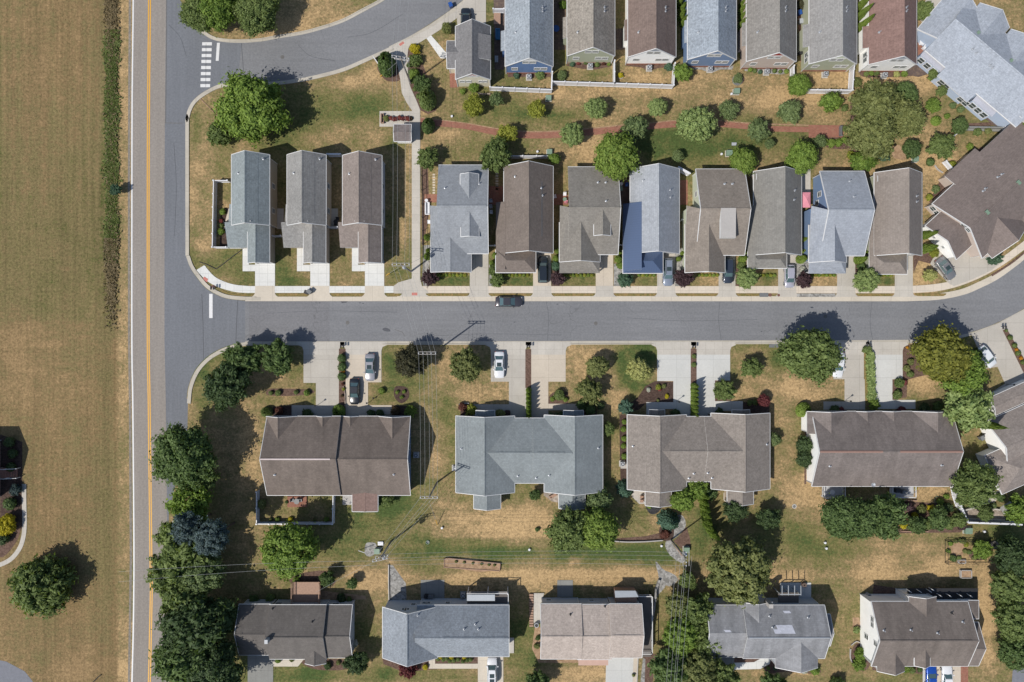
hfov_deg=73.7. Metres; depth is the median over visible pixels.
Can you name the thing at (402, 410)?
mulch bed
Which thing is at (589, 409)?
shrub
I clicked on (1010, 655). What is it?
tree
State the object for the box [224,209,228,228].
patio
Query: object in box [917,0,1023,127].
duplex house
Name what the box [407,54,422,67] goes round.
shrub
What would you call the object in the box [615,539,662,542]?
garden wall
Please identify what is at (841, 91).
fence
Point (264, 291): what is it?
driveway apron
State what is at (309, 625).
house
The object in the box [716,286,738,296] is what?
driveway apron
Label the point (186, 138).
kerb gutter
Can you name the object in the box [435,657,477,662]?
mulch bed
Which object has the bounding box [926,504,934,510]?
shrub
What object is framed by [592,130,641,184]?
tree
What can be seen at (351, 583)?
tree
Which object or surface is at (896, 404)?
front path
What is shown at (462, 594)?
air conditioner
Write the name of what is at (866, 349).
shrub
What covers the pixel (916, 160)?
utility box
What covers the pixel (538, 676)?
tree
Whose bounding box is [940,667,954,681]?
parked car
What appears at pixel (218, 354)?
kerb
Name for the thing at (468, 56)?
house
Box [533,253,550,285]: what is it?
driveway
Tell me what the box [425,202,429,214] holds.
garden sofa
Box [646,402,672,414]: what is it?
front path
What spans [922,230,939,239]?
arborvitae
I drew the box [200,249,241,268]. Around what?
street light pole
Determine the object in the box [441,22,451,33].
tree
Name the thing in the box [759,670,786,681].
tree
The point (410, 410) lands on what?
shrub
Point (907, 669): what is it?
shrub
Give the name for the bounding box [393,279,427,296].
corner pavement
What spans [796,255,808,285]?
stone bed
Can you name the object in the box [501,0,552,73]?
house
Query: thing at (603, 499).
tree
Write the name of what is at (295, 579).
shrub
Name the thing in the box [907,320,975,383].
tree
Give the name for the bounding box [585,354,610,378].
tree
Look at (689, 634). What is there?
tree
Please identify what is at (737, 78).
shrub
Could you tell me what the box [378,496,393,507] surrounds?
tree
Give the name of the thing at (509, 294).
verge
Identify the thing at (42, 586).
tree
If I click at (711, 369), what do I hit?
driveway
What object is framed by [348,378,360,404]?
parked car
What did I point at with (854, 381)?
driveway
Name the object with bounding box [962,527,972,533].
utility box
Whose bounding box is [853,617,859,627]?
bare soil
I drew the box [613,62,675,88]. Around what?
fence
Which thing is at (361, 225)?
narrow house
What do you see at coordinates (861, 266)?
shrub
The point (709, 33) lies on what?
house
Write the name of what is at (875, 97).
tree
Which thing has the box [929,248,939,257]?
shrub
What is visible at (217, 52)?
stop bar
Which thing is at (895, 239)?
house
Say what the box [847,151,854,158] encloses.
shrub
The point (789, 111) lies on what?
tree
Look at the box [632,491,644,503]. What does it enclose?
patio
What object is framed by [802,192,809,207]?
parasol
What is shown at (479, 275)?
driveway
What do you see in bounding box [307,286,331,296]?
driveway apron
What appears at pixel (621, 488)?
spruce tree
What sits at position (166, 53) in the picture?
asphalt seam
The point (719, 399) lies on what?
mulch bed
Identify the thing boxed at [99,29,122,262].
weeds
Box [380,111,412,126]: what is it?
planter surround
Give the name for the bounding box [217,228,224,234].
shrub
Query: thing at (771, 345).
storm grate
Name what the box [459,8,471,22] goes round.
parked car
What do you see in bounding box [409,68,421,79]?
shrub
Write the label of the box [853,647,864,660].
shrub
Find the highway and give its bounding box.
[133,0,168,681]
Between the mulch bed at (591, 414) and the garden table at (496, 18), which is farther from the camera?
the mulch bed at (591, 414)
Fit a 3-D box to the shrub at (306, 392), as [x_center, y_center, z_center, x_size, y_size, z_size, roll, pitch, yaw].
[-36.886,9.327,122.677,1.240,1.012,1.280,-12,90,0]
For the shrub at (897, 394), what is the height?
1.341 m
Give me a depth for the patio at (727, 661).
123.16 m
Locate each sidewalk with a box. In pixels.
[200,268,248,292]
[249,286,392,292]
[410,9,457,44]
[422,241,1023,292]
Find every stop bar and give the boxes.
[209,294,212,317]
[216,43,219,60]
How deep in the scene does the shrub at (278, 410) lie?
122.38 m
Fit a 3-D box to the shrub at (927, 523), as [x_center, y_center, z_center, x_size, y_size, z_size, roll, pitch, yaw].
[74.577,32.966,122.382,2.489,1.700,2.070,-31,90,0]
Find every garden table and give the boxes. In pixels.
[494,13,499,23]
[553,25,558,31]
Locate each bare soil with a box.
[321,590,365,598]
[462,569,485,571]
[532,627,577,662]
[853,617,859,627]
[892,145,905,159]
[951,542,965,555]
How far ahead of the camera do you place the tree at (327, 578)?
120.81 m
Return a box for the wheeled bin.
[977,435,984,440]
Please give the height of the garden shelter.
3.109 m
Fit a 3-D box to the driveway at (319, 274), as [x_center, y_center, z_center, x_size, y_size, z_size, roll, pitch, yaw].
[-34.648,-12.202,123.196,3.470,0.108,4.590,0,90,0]
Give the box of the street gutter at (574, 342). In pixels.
[245,309,1023,343]
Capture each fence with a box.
[211,180,243,248]
[255,490,334,524]
[326,153,341,156]
[420,166,422,256]
[489,71,552,93]
[492,8,503,12]
[511,155,548,158]
[552,59,614,86]
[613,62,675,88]
[678,166,690,175]
[790,65,854,93]
[941,160,952,169]
[944,540,993,564]
[950,479,1022,524]
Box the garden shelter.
[393,124,411,142]
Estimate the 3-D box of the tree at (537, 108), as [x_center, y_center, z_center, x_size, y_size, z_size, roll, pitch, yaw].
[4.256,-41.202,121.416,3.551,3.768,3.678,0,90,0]
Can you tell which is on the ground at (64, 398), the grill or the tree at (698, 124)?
the tree at (698, 124)
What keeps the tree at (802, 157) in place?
on the ground at (64, 398)
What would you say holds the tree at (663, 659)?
on the ground at (64, 398)
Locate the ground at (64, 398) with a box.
[0,0,1023,681]
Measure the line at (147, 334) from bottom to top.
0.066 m
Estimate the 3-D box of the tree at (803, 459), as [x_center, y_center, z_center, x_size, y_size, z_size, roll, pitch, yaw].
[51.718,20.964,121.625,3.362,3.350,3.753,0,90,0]
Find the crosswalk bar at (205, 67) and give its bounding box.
[201,66,210,68]
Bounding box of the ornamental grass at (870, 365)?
[865,351,877,399]
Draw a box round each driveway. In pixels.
[248,655,272,681]
[255,263,274,285]
[303,355,338,405]
[310,261,329,285]
[346,355,380,405]
[365,261,383,285]
[457,0,485,24]
[470,254,487,285]
[491,355,525,409]
[531,355,565,417]
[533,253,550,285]
[596,255,612,285]
[606,658,632,681]
[657,253,674,285]
[657,355,690,415]
[697,355,729,415]
[719,256,734,285]
[778,255,795,285]
[833,355,864,402]
[837,256,854,285]
[874,355,902,400]
[895,256,912,285]
[930,249,999,285]
[972,311,1023,391]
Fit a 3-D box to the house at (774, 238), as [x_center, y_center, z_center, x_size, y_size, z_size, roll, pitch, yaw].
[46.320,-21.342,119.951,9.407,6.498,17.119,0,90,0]
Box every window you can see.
[917,57,925,64]
[922,62,931,69]
[928,206,936,211]
[936,79,944,85]
[956,96,963,102]
[961,101,970,106]
[968,102,976,108]
[973,107,982,113]
[978,112,988,118]
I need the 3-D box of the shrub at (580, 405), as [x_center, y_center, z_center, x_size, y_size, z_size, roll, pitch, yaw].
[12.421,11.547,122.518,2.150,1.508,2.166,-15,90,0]
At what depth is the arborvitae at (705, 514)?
120.59 m
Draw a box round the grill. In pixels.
[894,488,901,492]
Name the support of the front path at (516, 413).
on the ground at (64, 398)
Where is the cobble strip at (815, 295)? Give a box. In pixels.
[797,294,834,296]
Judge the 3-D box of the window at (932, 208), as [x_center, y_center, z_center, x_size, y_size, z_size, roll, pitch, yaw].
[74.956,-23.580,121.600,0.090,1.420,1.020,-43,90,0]
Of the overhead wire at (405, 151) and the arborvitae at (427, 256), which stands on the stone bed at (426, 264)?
the arborvitae at (427, 256)
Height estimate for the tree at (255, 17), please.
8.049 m
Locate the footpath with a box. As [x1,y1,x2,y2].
[385,39,419,278]
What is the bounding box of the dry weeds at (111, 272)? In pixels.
[101,0,119,330]
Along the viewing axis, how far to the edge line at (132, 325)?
123.18 m
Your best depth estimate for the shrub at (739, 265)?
122.21 m
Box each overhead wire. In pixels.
[121,561,337,571]
[122,565,369,581]
[385,555,661,558]
[396,64,397,192]
[397,559,674,560]
[404,61,405,192]
[405,551,643,553]
[407,563,679,565]
[409,102,409,238]
[418,353,420,493]
[428,381,429,496]
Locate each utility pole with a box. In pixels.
[372,540,391,561]
[391,55,411,83]
[392,263,411,271]
[419,351,435,354]
[420,482,437,498]
[670,539,687,565]
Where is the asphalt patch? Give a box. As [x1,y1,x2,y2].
[249,301,329,340]
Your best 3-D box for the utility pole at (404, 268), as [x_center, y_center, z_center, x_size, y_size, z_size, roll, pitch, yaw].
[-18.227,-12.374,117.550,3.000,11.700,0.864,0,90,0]
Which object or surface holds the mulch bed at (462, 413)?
on the ground at (64, 398)
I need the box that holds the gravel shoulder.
[128,0,131,681]
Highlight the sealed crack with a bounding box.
[637,318,756,320]
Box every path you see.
[0,484,26,566]
[243,248,254,270]
[292,405,337,415]
[297,248,309,270]
[346,405,391,415]
[352,248,364,270]
[420,118,842,138]
[427,36,445,57]
[473,404,525,417]
[548,404,577,409]
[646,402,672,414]
[715,401,742,410]
[823,401,864,409]
[877,400,914,408]
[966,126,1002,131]
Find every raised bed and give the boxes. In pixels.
[444,557,500,570]
[957,559,965,563]
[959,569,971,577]
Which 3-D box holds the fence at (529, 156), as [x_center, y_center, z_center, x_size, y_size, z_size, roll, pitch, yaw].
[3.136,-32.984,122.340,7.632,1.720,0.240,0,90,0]
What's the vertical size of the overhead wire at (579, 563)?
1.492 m
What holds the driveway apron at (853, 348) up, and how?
on the ground at (64, 398)
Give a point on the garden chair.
(904, 491)
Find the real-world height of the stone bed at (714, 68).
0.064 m
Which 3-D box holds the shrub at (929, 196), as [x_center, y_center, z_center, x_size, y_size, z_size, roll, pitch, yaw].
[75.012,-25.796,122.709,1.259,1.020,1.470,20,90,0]
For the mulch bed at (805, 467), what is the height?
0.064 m
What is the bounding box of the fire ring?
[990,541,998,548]
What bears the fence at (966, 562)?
on the ground at (64, 398)
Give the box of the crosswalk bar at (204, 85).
[200,84,209,86]
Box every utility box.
[374,547,380,553]
[545,95,551,101]
[546,149,551,154]
[683,546,689,552]
[725,150,732,156]
[732,88,739,94]
[911,156,918,162]
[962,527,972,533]
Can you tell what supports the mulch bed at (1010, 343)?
on the ground at (64, 398)
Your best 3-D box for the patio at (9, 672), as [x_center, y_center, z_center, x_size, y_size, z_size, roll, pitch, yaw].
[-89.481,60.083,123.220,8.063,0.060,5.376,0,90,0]
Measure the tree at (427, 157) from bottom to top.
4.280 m
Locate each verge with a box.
[232,294,252,295]
[276,293,306,295]
[331,293,362,295]
[386,293,401,295]
[426,293,468,295]
[488,293,531,295]
[552,293,593,295]
[614,293,655,295]
[676,293,716,295]
[736,293,758,295]
[857,293,893,295]
[915,293,945,295]
[991,252,1023,275]
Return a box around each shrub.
[0,513,16,535]
[0,534,10,546]
[2,497,16,510]
[3,437,15,447]
[5,462,16,471]
[7,449,17,458]
[9,483,22,496]
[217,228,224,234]
[220,208,225,214]
[249,594,259,601]
[258,499,265,508]
[260,407,272,416]
[265,593,274,601]
[275,390,281,395]
[275,407,283,413]
[292,576,300,581]
[302,408,313,415]
[303,389,309,395]
[323,662,331,669]
[332,404,345,415]
[336,593,345,601]
[337,353,345,361]
[337,362,346,370]
[338,372,346,380]
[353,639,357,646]
[367,409,375,415]
[376,410,383,415]
[377,51,395,77]
[378,387,384,393]
[383,115,388,121]
[390,406,399,414]
[398,665,418,679]
[404,405,417,417]
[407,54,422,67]
[409,43,421,53]
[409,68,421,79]
[413,73,431,91]
[419,88,436,111]
[421,118,434,133]
[458,402,466,411]
[459,88,466,94]
[465,402,476,415]
[495,408,505,415]
[505,410,510,415]
[513,72,519,78]
[534,71,544,79]
[552,260,559,270]
[553,389,564,400]
[557,70,566,80]
[558,0,566,8]
[575,400,586,409]
[585,402,595,414]
[597,402,604,409]
[616,262,621,268]
[617,72,623,77]
[621,453,626,459]
[660,529,670,538]
[664,63,672,71]
[670,409,680,414]
[716,407,723,412]
[733,72,742,83]
[736,262,745,268]
[752,399,757,405]
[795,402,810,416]
[797,0,803,9]
[800,266,805,272]
[810,667,820,675]
[827,138,835,147]
[829,405,839,410]
[829,676,844,681]
[835,138,842,146]
[841,104,847,111]
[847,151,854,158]
[852,658,866,671]
[853,77,862,87]
[853,626,860,633]
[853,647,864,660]
[856,263,866,270]
[861,345,872,352]
[868,399,880,410]
[892,389,902,399]
[893,71,899,77]
[894,378,904,387]
[897,406,906,410]
[901,71,907,76]
[903,365,909,371]
[904,501,915,511]
[904,667,910,672]
[906,371,913,377]
[907,359,913,365]
[910,667,915,673]
[916,503,926,513]
[919,402,930,410]
[924,519,933,529]
[926,158,934,166]
[926,193,932,200]
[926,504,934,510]
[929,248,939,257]
[930,116,941,125]
[931,185,939,193]
[932,401,942,410]
[936,497,943,504]
[942,502,953,511]
[943,494,949,499]
[944,113,950,118]
[945,521,953,529]
[947,510,955,516]
[948,102,956,108]
[949,161,956,166]
[949,555,956,561]
[956,106,965,112]
[966,142,973,149]
[972,128,981,136]
[984,128,992,133]
[988,502,996,508]
[996,492,1005,501]
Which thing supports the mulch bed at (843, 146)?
on the ground at (64, 398)
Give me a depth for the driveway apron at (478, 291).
123.13 m
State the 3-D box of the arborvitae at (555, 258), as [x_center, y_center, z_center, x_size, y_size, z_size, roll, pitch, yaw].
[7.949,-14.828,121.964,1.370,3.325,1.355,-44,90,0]
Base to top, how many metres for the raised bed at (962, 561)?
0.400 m
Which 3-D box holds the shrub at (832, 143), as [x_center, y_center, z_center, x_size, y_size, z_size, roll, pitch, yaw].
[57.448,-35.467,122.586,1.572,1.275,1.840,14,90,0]
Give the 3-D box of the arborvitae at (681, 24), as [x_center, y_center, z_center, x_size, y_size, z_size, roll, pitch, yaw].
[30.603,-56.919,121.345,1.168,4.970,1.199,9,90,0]
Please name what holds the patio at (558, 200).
on the ground at (64, 398)
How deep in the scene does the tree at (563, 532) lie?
116.89 m
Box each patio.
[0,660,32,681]
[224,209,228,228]
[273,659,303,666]
[277,209,283,228]
[287,496,306,506]
[331,209,337,226]
[343,496,351,504]
[421,580,443,598]
[424,194,436,201]
[429,659,477,668]
[449,71,456,87]
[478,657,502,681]
[488,186,502,204]
[494,0,504,69]
[510,637,513,652]
[534,593,543,622]
[544,492,557,501]
[554,0,565,49]
[554,194,567,204]
[557,580,572,596]
[616,29,624,49]
[619,174,628,204]
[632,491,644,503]
[633,658,636,681]
[636,658,638,681]
[680,180,687,204]
[713,658,733,670]
[734,659,770,669]
[780,583,810,597]
[797,0,800,61]
[802,169,810,204]
[907,65,926,76]
[917,42,922,55]
[921,0,940,21]
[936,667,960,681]
[961,667,967,681]
[983,491,999,503]
[1012,669,1023,681]
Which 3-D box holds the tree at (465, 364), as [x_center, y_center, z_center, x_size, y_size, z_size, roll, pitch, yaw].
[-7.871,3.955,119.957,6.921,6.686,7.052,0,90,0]
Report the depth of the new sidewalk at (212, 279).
123.14 m
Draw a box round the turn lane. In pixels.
[164,0,244,520]
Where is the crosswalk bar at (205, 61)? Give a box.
[201,60,210,62]
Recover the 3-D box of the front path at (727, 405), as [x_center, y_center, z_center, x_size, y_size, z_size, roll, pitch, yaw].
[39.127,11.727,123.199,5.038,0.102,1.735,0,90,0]
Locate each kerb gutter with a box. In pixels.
[185,46,391,255]
[186,255,260,299]
[187,342,297,402]
[201,0,383,42]
[389,0,465,46]
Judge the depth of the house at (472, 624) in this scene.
117.59 m
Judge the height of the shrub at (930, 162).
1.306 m
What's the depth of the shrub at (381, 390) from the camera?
122.45 m
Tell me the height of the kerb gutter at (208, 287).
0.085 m
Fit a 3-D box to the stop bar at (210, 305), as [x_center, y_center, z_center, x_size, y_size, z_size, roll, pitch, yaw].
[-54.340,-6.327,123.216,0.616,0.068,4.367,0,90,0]
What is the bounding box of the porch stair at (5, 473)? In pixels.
[0,467,20,478]
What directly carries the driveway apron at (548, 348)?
on the ground at (64, 398)
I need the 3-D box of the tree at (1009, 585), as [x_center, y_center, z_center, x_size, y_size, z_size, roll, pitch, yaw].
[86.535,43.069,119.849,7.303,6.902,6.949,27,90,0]
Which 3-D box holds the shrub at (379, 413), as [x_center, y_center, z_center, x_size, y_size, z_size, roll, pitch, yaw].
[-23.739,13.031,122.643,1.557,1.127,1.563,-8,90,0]
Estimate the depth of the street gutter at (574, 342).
123.17 m
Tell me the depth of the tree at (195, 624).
114.41 m
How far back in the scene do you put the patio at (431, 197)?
123.16 m
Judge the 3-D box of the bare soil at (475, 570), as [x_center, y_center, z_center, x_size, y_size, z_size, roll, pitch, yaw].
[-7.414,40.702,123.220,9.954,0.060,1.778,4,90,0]
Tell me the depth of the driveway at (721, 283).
123.14 m
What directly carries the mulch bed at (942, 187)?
on the ground at (64, 398)
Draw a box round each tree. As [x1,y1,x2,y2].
[6,552,78,620]
[109,183,122,195]
[143,550,194,596]
[145,421,220,492]
[148,640,210,681]
[151,592,239,655]
[152,506,210,572]
[153,580,212,615]
[162,485,215,520]
[166,510,210,546]
[177,0,214,34]
[179,554,228,595]
[180,636,248,681]
[190,465,220,491]
[192,515,235,557]
[197,0,238,37]
[200,359,254,412]
[206,122,233,147]
[207,68,296,148]
[215,595,239,639]
[220,341,263,375]
[228,0,281,41]
[257,519,320,581]
[259,335,293,376]
[319,569,336,586]
[341,650,369,675]
[345,577,357,588]
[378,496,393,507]
[393,342,429,378]
[414,145,438,171]
[420,268,439,285]
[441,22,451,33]
[447,345,483,383]
[462,92,484,117]
[468,82,479,92]
[478,134,511,172]
[489,90,503,105]
[489,263,498,276]
[489,273,505,287]
[495,124,517,142]
[524,669,549,681]
[527,98,545,118]
[529,489,540,500]
[543,504,586,554]
[547,153,560,164]
[550,271,565,285]
[558,121,583,147]
[573,375,603,405]
[577,505,620,552]
[581,97,607,120]
[584,488,613,509]
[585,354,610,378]
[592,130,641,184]
[603,421,614,436]
[615,478,633,497]
[617,272,632,287]
[617,398,633,414]
[618,114,648,143]
[625,356,653,382]
[647,98,667,116]
[647,647,689,681]
[656,508,679,531]
[661,616,698,656]
[663,588,688,617]
[669,487,696,512]
[671,149,683,161]
[672,268,694,287]
[673,63,693,81]
[673,106,718,145]
[677,592,715,630]
[678,569,696,589]
[681,649,718,681]
[687,480,708,502]
[695,623,721,658]
[702,534,775,608]
[705,485,718,500]
[713,377,737,400]
[713,655,741,681]
[717,99,740,120]
[722,500,750,522]
[727,145,758,175]
[735,267,760,291]
[740,357,764,377]
[747,117,770,143]
[756,508,781,530]
[757,393,769,407]
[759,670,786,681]
[764,138,775,148]
[770,325,847,386]
[770,432,782,445]
[776,100,802,124]
[784,139,820,175]
[786,73,812,96]
[794,435,812,452]
[794,450,812,469]
[795,271,814,288]
[812,134,826,148]
[817,90,843,115]
[818,491,865,544]
[844,109,898,161]
[846,492,882,540]
[847,150,878,170]
[848,76,904,120]
[852,266,881,293]
[867,492,909,540]
[889,96,928,139]
[893,80,919,102]
[901,138,922,159]
[906,515,928,534]
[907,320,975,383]
[917,0,934,20]
[921,268,938,281]
[925,97,941,112]
[925,130,958,159]
[925,505,950,530]
[926,69,938,80]
[934,350,989,396]
[935,84,947,96]
[942,387,995,438]
[949,458,1003,509]
[950,117,968,134]
[950,512,967,528]
[970,347,981,359]
[971,540,993,560]
[977,505,994,522]
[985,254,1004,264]
[988,569,1023,604]
[990,531,1023,576]
[990,600,1023,644]
[995,637,1023,672]
[1003,492,1023,525]
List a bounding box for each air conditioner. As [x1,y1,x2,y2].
[413,452,418,457]
[460,591,465,597]
[526,74,531,80]
[587,63,592,69]
[619,460,624,466]
[646,65,651,71]
[706,66,712,72]
[763,69,769,75]
[821,71,828,77]
[880,72,887,78]
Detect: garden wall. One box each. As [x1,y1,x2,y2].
[388,564,389,599]
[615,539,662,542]
[653,579,660,618]
[964,506,1000,510]
[967,517,1004,520]
[968,126,1002,128]
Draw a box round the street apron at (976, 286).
[245,254,1023,300]
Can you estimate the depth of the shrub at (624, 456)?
122.50 m
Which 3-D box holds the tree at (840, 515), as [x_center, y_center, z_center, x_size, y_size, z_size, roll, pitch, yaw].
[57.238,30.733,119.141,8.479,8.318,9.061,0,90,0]
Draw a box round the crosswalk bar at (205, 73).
[201,72,210,74]
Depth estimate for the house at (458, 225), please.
118.43 m
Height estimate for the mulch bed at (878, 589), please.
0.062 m
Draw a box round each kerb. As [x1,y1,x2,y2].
[188,49,391,255]
[189,255,255,297]
[190,344,301,403]
[204,0,378,39]
[382,344,486,344]
[570,343,652,344]
[735,343,778,343]
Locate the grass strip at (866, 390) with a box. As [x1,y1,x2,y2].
[864,354,867,400]
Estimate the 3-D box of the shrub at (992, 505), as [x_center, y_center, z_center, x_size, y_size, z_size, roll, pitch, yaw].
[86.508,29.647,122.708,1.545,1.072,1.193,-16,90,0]
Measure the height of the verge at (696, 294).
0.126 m
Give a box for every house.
[0,440,0,495]
[225,150,276,263]
[234,582,354,665]
[259,415,410,511]
[281,150,331,263]
[338,151,384,263]
[382,587,508,666]
[430,165,488,272]
[446,19,490,86]
[455,410,602,510]
[495,161,552,272]
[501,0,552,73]
[540,587,652,664]
[559,166,620,273]
[563,0,614,63]
[622,163,679,273]
[623,0,675,64]
[627,409,769,507]
[681,0,736,66]
[682,169,750,272]
[703,585,833,672]
[737,0,796,68]
[745,166,801,268]
[797,0,856,71]
[801,411,963,498]
[802,171,874,273]
[857,0,916,71]
[860,587,985,675]
[864,168,921,274]
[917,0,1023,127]
[922,122,1023,259]
[976,379,1023,494]
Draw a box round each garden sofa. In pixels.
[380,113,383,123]
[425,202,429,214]
[495,28,499,39]
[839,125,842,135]
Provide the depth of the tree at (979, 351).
120.98 m
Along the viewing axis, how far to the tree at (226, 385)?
116.35 m
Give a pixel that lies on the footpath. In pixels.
(407, 92)
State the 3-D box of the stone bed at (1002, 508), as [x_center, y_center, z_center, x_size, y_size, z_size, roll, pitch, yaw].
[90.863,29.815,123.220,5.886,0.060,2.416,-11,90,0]
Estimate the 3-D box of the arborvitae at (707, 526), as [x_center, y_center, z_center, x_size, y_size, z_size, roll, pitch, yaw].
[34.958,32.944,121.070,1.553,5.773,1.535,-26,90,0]
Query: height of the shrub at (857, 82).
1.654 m
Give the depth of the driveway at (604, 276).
123.14 m
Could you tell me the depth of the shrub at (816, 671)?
122.14 m
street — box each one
[239,0,462,81]
[245,260,1023,340]
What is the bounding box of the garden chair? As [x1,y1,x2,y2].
[901,489,907,493]
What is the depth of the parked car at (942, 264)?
122.21 m
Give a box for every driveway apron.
[252,286,277,296]
[298,342,343,354]
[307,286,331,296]
[340,342,386,354]
[362,286,386,296]
[467,286,491,296]
[485,342,530,354]
[530,286,553,296]
[530,342,570,354]
[593,286,615,296]
[652,342,695,354]
[654,286,677,296]
[691,342,735,354]
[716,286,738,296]
[775,286,796,296]
[835,286,857,296]
[835,342,866,354]
[866,342,907,354]
[892,286,915,296]
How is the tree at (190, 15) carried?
on the ground at (64, 398)
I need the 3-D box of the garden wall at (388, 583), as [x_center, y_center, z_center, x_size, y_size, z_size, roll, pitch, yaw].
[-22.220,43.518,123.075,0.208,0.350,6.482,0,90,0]
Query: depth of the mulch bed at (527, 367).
123.13 m
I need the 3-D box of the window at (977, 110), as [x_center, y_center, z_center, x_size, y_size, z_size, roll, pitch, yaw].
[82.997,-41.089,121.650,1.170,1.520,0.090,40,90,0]
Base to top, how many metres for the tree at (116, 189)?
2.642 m
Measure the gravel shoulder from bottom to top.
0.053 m
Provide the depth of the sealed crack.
123.18 m
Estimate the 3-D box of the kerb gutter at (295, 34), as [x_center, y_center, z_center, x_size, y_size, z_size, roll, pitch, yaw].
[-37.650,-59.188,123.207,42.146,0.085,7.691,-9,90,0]
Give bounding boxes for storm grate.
[759,293,767,296]
[769,344,777,347]
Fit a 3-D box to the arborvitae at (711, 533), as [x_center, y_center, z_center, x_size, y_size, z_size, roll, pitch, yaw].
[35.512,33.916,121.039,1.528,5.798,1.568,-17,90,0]
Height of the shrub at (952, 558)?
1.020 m
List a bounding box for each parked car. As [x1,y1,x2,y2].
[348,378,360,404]
[363,354,375,380]
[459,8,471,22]
[486,657,497,681]
[493,351,505,377]
[495,295,521,307]
[537,256,548,282]
[662,258,672,285]
[722,258,734,282]
[783,265,795,287]
[832,352,844,377]
[925,667,938,681]
[934,256,955,280]
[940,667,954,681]
[978,345,996,367]
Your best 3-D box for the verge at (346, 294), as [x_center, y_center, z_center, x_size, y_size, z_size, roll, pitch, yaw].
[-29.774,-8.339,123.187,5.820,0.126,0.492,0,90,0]
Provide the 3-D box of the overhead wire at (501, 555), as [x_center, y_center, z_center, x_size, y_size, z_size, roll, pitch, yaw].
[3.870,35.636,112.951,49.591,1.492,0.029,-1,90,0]
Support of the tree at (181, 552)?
on the ground at (64, 398)
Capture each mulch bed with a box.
[0,435,21,530]
[0,521,20,556]
[220,208,228,246]
[266,388,313,395]
[273,405,291,415]
[289,571,334,586]
[301,659,345,669]
[339,349,345,415]
[377,63,399,81]
[382,658,437,670]
[392,405,406,415]
[394,386,408,402]
[407,49,435,113]
[422,167,428,244]
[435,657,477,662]
[460,405,472,415]
[508,74,550,76]
[525,349,530,387]
[548,390,567,403]
[567,64,610,68]
[578,403,596,414]
[616,533,660,540]
[619,415,626,480]
[621,381,672,413]
[626,65,663,69]
[643,653,654,681]
[659,527,673,540]
[674,527,690,548]
[691,349,696,383]
[715,380,731,400]
[734,658,758,662]
[735,264,740,285]
[743,402,769,412]
[764,660,820,673]
[804,432,806,483]
[826,137,849,148]
[850,101,857,152]
[851,643,869,670]
[858,71,910,77]
[872,667,922,673]
[873,585,898,593]
[892,344,925,399]
[898,524,961,532]
[904,501,947,519]
[913,253,932,272]
[929,146,982,201]
[968,122,992,125]
[1003,330,1023,372]
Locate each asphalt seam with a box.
[165,0,166,122]
[201,294,203,358]
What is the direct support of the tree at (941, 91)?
on the ground at (64, 398)
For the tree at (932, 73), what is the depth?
121.05 m
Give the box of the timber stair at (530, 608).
[529,593,532,626]
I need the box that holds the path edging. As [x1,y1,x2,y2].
[420,117,808,131]
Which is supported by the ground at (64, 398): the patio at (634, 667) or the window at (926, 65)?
the patio at (634, 667)
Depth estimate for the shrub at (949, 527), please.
122.19 m
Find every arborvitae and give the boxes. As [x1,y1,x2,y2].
[423,234,429,240]
[424,253,429,260]
[553,255,558,261]
[615,255,621,262]
[676,0,682,8]
[677,9,685,21]
[678,1,685,14]
[679,14,687,27]
[690,382,698,387]
[690,388,698,392]
[690,392,698,396]
[690,396,698,400]
[690,400,698,404]
[690,404,698,408]
[690,409,698,412]
[698,498,708,506]
[699,504,709,512]
[700,510,711,518]
[701,516,712,525]
[702,522,713,530]
[705,528,716,536]
[710,530,719,540]
[737,3,746,15]
[737,18,745,29]
[737,255,747,262]
[738,0,744,8]
[738,11,745,21]
[795,254,807,263]
[853,256,867,264]
[857,0,868,12]
[857,2,873,21]
[857,14,874,32]
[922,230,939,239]
[922,244,939,253]
[974,422,1009,429]
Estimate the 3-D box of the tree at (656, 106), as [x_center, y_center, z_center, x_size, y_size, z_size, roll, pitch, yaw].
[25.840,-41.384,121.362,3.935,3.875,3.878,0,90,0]
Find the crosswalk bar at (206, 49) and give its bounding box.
[202,48,211,50]
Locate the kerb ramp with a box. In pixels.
[197,265,205,273]
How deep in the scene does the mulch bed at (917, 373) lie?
123.19 m
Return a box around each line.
[131,0,134,681]
[147,0,150,681]
[149,0,152,681]
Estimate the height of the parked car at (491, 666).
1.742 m
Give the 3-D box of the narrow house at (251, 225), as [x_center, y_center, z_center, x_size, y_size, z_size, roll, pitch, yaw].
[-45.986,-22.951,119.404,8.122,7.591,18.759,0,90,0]
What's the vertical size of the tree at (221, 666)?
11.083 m
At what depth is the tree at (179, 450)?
114.58 m
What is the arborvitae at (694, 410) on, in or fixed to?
on the mulch bed
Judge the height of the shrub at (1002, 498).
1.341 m
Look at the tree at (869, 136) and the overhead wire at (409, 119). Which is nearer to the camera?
the overhead wire at (409, 119)
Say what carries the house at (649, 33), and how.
on the ground at (64, 398)
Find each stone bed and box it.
[365,542,376,556]
[389,565,405,599]
[422,245,429,285]
[614,264,621,285]
[641,658,644,681]
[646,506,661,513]
[656,562,665,598]
[659,570,677,585]
[665,515,685,562]
[675,248,681,285]
[688,66,732,71]
[745,68,788,73]
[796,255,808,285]
[965,509,1004,518]
[999,501,1010,513]
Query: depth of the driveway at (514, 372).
123.14 m
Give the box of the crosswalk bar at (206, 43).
[202,42,211,44]

